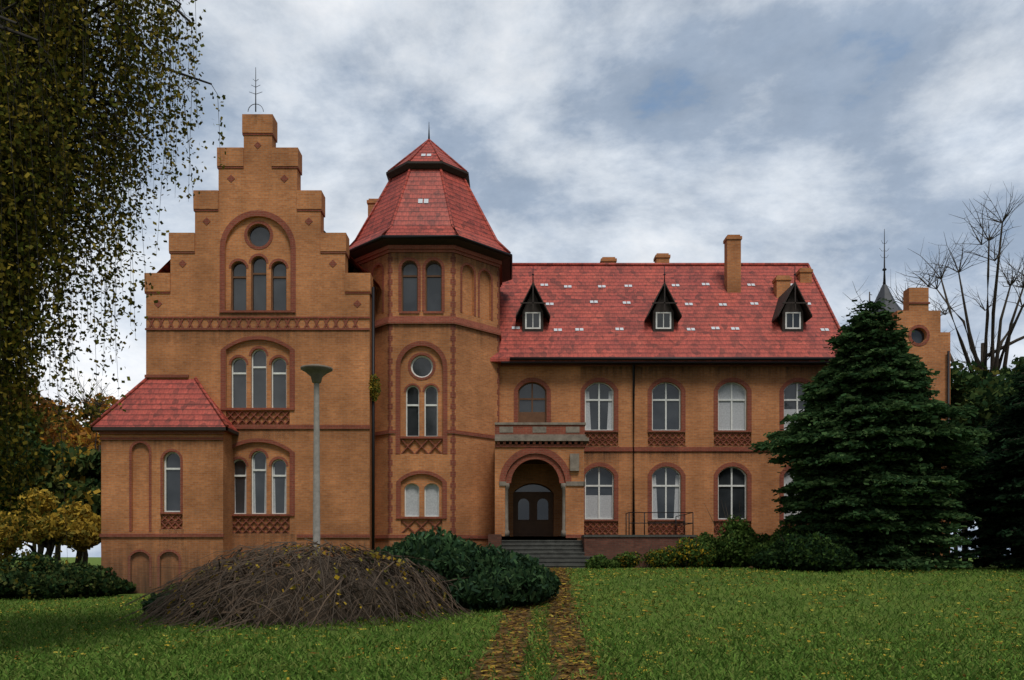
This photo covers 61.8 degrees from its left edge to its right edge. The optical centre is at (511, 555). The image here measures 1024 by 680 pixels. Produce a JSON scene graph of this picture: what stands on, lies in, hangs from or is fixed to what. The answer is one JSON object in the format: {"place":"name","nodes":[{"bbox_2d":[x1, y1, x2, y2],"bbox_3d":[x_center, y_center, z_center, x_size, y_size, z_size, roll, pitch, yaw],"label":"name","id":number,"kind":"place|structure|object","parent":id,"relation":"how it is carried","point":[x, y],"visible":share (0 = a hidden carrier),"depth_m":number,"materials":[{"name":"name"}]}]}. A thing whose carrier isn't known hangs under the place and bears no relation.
{"place":"outdoors","nodes":[
{"label":"outdoors","id":0,"kind":"place"},
{"bbox_2d":[0,0,225,599],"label":"birch","id":1,"kind":"object","parent":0,"point":[18,282],"depth_m":13.75,"materials":[{"name":"green plant"}]},
{"bbox_2d":[93,379,237,431],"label":"annex roof","id":2,"kind":"structure","parent":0,"point":[167,403],"depth_m":36.06,"materials":[{"name":"red tile"}]},
{"bbox_2d":[90,377,228,426],"bbox_3d":[-14.654,-6.530,36.250,5.770,2.398,1.624,0,0,0],"label":"ridge cap","id":3,"kind":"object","parent":2,"relation":"on","point":[105,413],"depth_m":36.17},
{"bbox_2d":[91,427,238,434],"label":"roof eaves","id":4,"kind":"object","parent":2,"relation":"attached to","point":[167,428],"depth_m":35.50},
{"bbox_2d":[146,135,375,565],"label":"gabled facade wall","id":5,"kind":"structure","parent":0,"point":[257,183],"depth_m":37.00,"materials":[{"name":"orange brick"}]},
{"bbox_2d":[144,114,372,292],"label":"gable step caps","id":6,"kind":"object","parent":5,"relation":"on","point":[283,156],"depth_m":36.94,"materials":[{"name":"orange brick"}]},
{"bbox_2d":[157,231,380,288],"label":"roof","id":7,"kind":"structure","parent":5,"relation":"on","point":[165,268],"depth_m":38.05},
{"bbox_2d":[368,374,380,400],"bbox_3d":[-5.998,-7.306,37.138,0.644,1.225,0.512,0,0,0],"label":"wall sapling","id":8,"kind":"object","parent":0,"point":[376,387],"depth_m":37.07,"materials":[{"name":"green plant"}]},
{"bbox_2d":[232,225,552,535],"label":"window panes","id":9,"kind":"structure","parent":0,"point":[532,526],"depth_m":40.28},
{"bbox_2d":[0,557,1023,679],"bbox_3d":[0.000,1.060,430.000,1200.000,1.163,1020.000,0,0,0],"label":"lawn","id":10,"kind":"structure","parent":0,"point":[94,560],"depth_m":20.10,"materials":[{"name":"green plant"}]},
{"bbox_2d":[0,423,17,511],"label":"tree","id":11,"kind":"object","parent":10,"relation":"on","point":[4,509],"visible":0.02,"depth_m":44.49,"materials":[{"name":"green plant"}]},
{"bbox_2d":[5,374,44,426],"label":"tree","id":12,"kind":"object","parent":10,"relation":"on","point":[33,396],"visible":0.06,"depth_m":52.99,"materials":[{"name":"green plant"}]},
{"bbox_2d":[3,368,60,442],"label":"tree","id":13,"kind":"object","parent":10,"relation":"on","point":[46,425],"visible":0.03,"depth_m":57.98,"materials":[{"name":"green plant"}]},
{"bbox_2d":[0,404,70,545],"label":"tree","id":14,"kind":"object","parent":10,"relation":"on","point":[47,458],"visible":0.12,"depth_m":44.33,"materials":[{"name":"green plant"}]},
{"bbox_2d":[5,399,89,568],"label":"tree","id":15,"kind":"object","parent":10,"relation":"on","point":[72,423],"depth_m":65.12,"materials":[{"name":"plant"}]},
{"bbox_2d":[0,487,100,564],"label":"yellow tree","id":16,"kind":"object","parent":10,"relation":"on","point":[87,532],"depth_m":36.30,"materials":[{"name":"yellow plant"}]},
{"bbox_2d":[0,439,100,554],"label":"tree","id":17,"kind":"object","parent":10,"relation":"on","point":[77,467],"depth_m":45.47,"materials":[{"name":"green plant"}]},
{"bbox_2d":[0,549,130,599],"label":"hedge shrub","id":18,"kind":"object","parent":10,"relation":"on","point":[54,580],"depth_m":31.92,"materials":[{"name":"green plant"}]},
{"bbox_2d":[31,370,117,463],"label":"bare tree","id":19,"kind":"object","parent":10,"relation":"on","point":[87,401],"depth_m":50.96,"materials":[{"name":"plant"}]},
{"bbox_2d":[31,393,118,563],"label":"tree","id":20,"kind":"object","parent":10,"relation":"on","point":[83,439],"depth_m":59.74,"materials":[{"name":"plant"}]},
{"bbox_2d":[54,446,100,565],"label":"tree","id":21,"kind":"object","parent":10,"relation":"on","point":[92,476],"depth_m":49.38,"materials":[{"name":"green plant"}]},
{"bbox_2d":[70,420,99,562],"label":"tree","id":22,"kind":"object","parent":10,"relation":"on","point":[85,555],"depth_m":71.87,"materials":[{"name":"plant"}]},
{"bbox_2d":[69,561,136,593],"bbox_3d":[-17.815,0.921,35.915,4.636,1.456,4.242,0,0,0],"label":"hedge shrub","id":23,"kind":"object","parent":10,"relation":"on","point":[88,566],"visible":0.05,"depth_m":35.56,"materials":[{"name":"green plant"}]},
{"bbox_2d":[101,432,234,593],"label":"annex wall","id":24,"kind":"structure","parent":10,"relation":"on","point":[208,487],"depth_m":35.80,"materials":[{"name":"orange brick"}]},
{"bbox_2d":[163,583,178,592],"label":"shrub","id":25,"kind":"object","parent":10,"relation":"on","point":[170,588],"visible":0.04,"depth_m":34.92,"materials":[{"name":"green plant"}]},
{"bbox_2d":[140,589,221,617],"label":"leaves","id":26,"kind":"object","parent":10,"relation":"on","point":[148,602],"visible":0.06,"depth_m":21.58,"materials":[{"name":"plant"}]},
{"bbox_2d":[112,542,478,630],"bbox_3d":[-5.062,0.814,20.987,8.746,2.327,6.946,0,0,0],"label":"brush pile","id":27,"kind":"object","parent":10,"relation":"on","point":[268,579],"depth_m":19.57,"materials":[{"name":"brown wood"}]},
{"bbox_2d":[313,383,319,553],"bbox_3d":[-5.370,-1.715,23.494,0.300,6.250,0.298,0,0,0],"label":"lamp post","id":28,"kind":"object","parent":10,"relation":"on","point":[316,492],"visible":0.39,"depth_m":23.43,"materials":[{"name":"grey metal"}]},
{"bbox_2d":[300,364,332,383],"bbox_3d":[-5.370,-4.990,23.500,0.880,0.540,0.880,0,0,0],"label":"lamp head","id":29,"kind":"object","parent":28,"relation":"on","point":[316,372],"visible":1,"depth_m":23.30},
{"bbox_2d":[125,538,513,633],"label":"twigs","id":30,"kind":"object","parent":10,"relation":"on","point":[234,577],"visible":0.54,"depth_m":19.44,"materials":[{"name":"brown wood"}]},
{"bbox_2d":[354,253,499,549],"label":"tower wall","id":31,"kind":"structure","parent":10,"relation":"on","point":[476,388],"depth_m":38.10,"materials":[{"name":"orange brick"}]},
{"bbox_2d":[350,245,501,538],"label":"tower cornice","id":32,"kind":"structure","parent":31,"relation":"attached to","point":[377,253],"depth_m":37.86,"materials":[{"name":"brown brick"}]},
{"bbox_2d":[349,141,506,251],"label":"tower roof","id":33,"kind":"structure","parent":31,"relation":"on","point":[413,216],"depth_m":38.96,"materials":[{"name":"red tile"}]},
{"bbox_2d":[418,154,430,202],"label":"skylights","id":34,"kind":"object","parent":33,"relation":"in","point":[421,200],"visible":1,"depth_m":38.57,"materials":[{"name":"white glass"}]},
{"bbox_2d":[349,139,510,253],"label":"tower roof hips","id":35,"kind":"structure","parent":33,"relation":"on","point":[446,198],"depth_m":39.84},
{"bbox_2d":[348,161,509,281],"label":"roof eaves","id":36,"kind":"object","parent":31,"relation":"attached to","point":[395,172],"visible":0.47,"depth_m":39.11,"materials":[{"name":"black wood"}]},
{"bbox_2d":[372,526,560,610],"bbox_3d":[-1.907,0.310,22.766,6.479,2.230,5.026,0,0,0],"label":"juniper shrub","id":37,"kind":"object","parent":10,"relation":"on","point":[504,577],"visible":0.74,"depth_m":21.94,"materials":[{"name":"green plant"}]},
{"bbox_2d":[488,534,501,551],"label":"stair cheek wall","id":38,"kind":"structure","parent":10,"relation":"on","point":[495,540],"depth_m":35.80,"materials":[{"name":"brick"}]},
{"bbox_2d":[0,567,1023,679],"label":"fallen leaves","id":39,"kind":"object","parent":10,"relation":"on","point":[565,637],"visible":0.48,"depth_m":16.29,"materials":[{"name":"brown plant"}]},
{"bbox_2d":[95,133,930,586],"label":"decorative brick trim","id":40,"kind":"structure","parent":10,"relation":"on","point":[525,455],"depth_m":37.73,"materials":[{"name":"red brick"}]},
{"bbox_2d":[123,253,822,593],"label":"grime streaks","id":41,"kind":"object","parent":40,"relation":"attached to","point":[145,582],"visible":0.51,"depth_m":38.05,"materials":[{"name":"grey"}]},
{"bbox_2d":[495,447,583,539],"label":"porch wall","id":42,"kind":"structure","parent":10,"relation":"on","point":[574,510],"depth_m":37.40,"materials":[{"name":"brick"}]},
{"bbox_2d":[495,422,588,539],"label":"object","id":43,"kind":"object","parent":42,"relation":"attached to","point":[555,438],"visible":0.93,"depth_m":37.34,"materials":[{"name":"stone"}]},
{"bbox_2d":[502,540,605,567],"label":"entrance stairs","id":44,"kind":"structure","parent":10,"relation":"on","point":[559,553],"depth_m":36.35,"materials":[{"name":"stone"}]},
{"bbox_2d":[248,67,949,551],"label":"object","id":45,"kind":"object","parent":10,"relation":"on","point":[634,361],"visible":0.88,"depth_m":39.26,"materials":[{"name":"grey"}]},
{"bbox_2d":[584,553,620,568],"bbox_3d":[3.663,0.179,34.407,1.546,0.782,1.574,0,0,0],"label":"shrub","id":46,"kind":"object","parent":10,"relation":"on","point":[594,561],"depth_m":33.92,"materials":[{"name":"green plant"}]},
{"bbox_2d":[582,537,695,567],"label":"terrace wall","id":47,"kind":"structure","parent":10,"relation":"on","point":[609,547],"depth_m":36.05,"materials":[{"name":"brick"}]},
{"bbox_2d":[581,535,695,537],"bbox_3d":[5.415,-0.835,38.000,4.770,0.090,4.000,0,0,0],"label":"terrace coping","id":48,"kind":"object","parent":47,"relation":"on","point":[638,536],"visible":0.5,"depth_m":36.00,"materials":[{"name":"stone"}]},
{"bbox_2d":[612,544,677,568],"bbox_3d":[5.572,0.011,35.436,2.926,1.138,1.314,0,0,0],"label":"shrub","id":49,"kind":"object","parent":10,"relation":"on","point":[627,559],"depth_m":35.21,"materials":[{"name":"green plant"}]},
{"bbox_2d":[499,364,821,567],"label":"wing wall","id":50,"kind":"structure","parent":10,"relation":"on","point":[699,384],"depth_m":40.00,"materials":[{"name":"orange brick"}]},
{"bbox_2d":[165,312,802,518],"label":"white window frames","id":51,"kind":"structure","parent":50,"relation":"attached to","point":[526,327],"depth_m":40.15,"materials":[{"name":"white wood"}]},
{"bbox_2d":[167,227,923,519],"bbox_3d":[2.075,-8.060,39.425,33.912,12.720,3.307,0,0,-6],"label":"window glass","id":52,"kind":"object","parent":50,"relation":"attached to","point":[260,236],"visible":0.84,"depth_m":38.10,"materials":[{"name":"grey glass"}]},
{"bbox_2d":[367,199,812,297],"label":"chimneys","id":53,"kind":"object","parent":50,"relation":"on","point":[732,266],"visible":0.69,"depth_m":43.50,"materials":[{"name":"brick"}]},
{"bbox_2d":[516,282,812,331],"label":"dormers","id":54,"kind":"object","parent":50,"relation":"attached to","point":[791,298],"visible":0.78,"depth_m":40.95,"materials":[{"name":"brown wood"}]},
{"bbox_2d":[490,266,839,363],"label":"wing roof","id":55,"kind":"structure","parent":50,"relation":"on","point":[759,333],"depth_m":41.91,"materials":[{"name":"red tile"}]},
{"bbox_2d":[512,283,828,330],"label":"roof skylights","id":56,"kind":"object","parent":50,"relation":"on","point":[720,304],"visible":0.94,"depth_m":42.64,"materials":[{"name":"white glass"}]},
{"bbox_2d":[512,263,841,333],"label":"roof ridge trim","id":57,"kind":"structure","parent":50,"relation":"on","point":[690,264],"depth_m":45.41,"materials":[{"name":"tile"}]},
{"bbox_2d":[646,537,717,568],"bbox_3d":[6.880,-0.199,34.800,2.972,1.585,2.422,0,0,0],"label":"terrace bush","id":58,"kind":"object","parent":10,"relation":"on","point":[662,558],"depth_m":34.10,"materials":[{"name":"green plant"}]},
{"bbox_2d":[689,501,772,568],"bbox_3d":[9.330,-0.859,34.562,4.553,2.924,3.178,0,0,32],"label":"terrace bush","id":59,"kind":"object","parent":10,"relation":"on","point":[734,549],"depth_m":34.13,"materials":[{"name":"green plant"}]},
{"bbox_2d":[748,519,837,558],"bbox_3d":[11.316,-0.460,32.923,4.369,2.074,3.932,0,0,0],"label":"terrace bush","id":60,"kind":"object","parent":10,"relation":"on","point":[785,530],"visible":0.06,"depth_m":32.68,"materials":[{"name":"green plant"}]},
{"bbox_2d":[751,532,857,571],"bbox_3d":[10.384,-0.128,30.781,3.621,1.464,3.506,0,0,0],"label":"bush","id":61,"kind":"object","parent":10,"relation":"on","point":[791,552],"depth_m":29.95,"materials":[{"name":"green plant"}]},
{"bbox_2d":[748,292,1000,571],"bbox_3d":[14.066,-4.621,32.861,8.631,11.132,8.356,0,0,41],"label":"spruce tree","id":62,"kind":"object","parent":10,"relation":"on","point":[878,424],"depth_m":31.11,"materials":[{"name":"green plant"}]},
{"bbox_2d":[842,183,1023,558],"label":"bare tree trunk","id":63,"kind":"object","parent":10,"relation":"on","point":[995,360],"visible":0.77,"depth_m":48.32,"materials":[{"name":"brown plant"}]},
{"bbox_2d":[950,484,975,560],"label":"green tree","id":64,"kind":"object","parent":10,"relation":"on","point":[965,538],"depth_m":57.79,"materials":[{"name":"green plant"}]},
{"bbox_2d":[952,323,1011,370],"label":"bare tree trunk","id":65,"kind":"object","parent":10,"relation":"on","point":[977,350],"visible":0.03,"depth_m":63.25,"materials":[{"name":"brown plant"}]},
{"bbox_2d":[940,364,1023,569],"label":"yew tree","id":66,"kind":"object","parent":10,"relation":"on","point":[1006,514],"depth_m":32.10,"materials":[{"name":"green plant"}]},
{"bbox_2d":[950,355,1023,422],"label":"tree","id":67,"kind":"object","parent":10,"relation":"on","point":[1003,370],"visible":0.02,"depth_m":46.60,"materials":[{"name":"green plant"}]},
{"bbox_2d":[950,364,1023,520],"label":"green tree","id":68,"kind":"object","parent":10,"relation":"on","point":[982,397],"depth_m":40.01,"materials":[{"name":"green plant"}]},
{"bbox_2d":[1,0,1023,556],"label":"sky","id":69,"kind":"structure","parent":0,"point":[583,131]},
{"bbox_2d":[235,384,803,517],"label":"window curtains","id":70,"kind":"object","parent":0,"point":[738,413],"depth_m":40.22,"materials":[{"name":"white fabric"}]},
{"bbox_2d":[871,284,901,313],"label":"turret roof","id":71,"kind":"structure","parent":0,"point":[884,292],"depth_m":44.59,"materials":[{"name":"grey metal"}]},
{"bbox_2d":[892,288,949,555],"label":"wing wall","id":72,"kind":"structure","parent":0,"point":[933,350],"depth_m":39.40,"materials":[{"name":"orange brick"}]}
]}

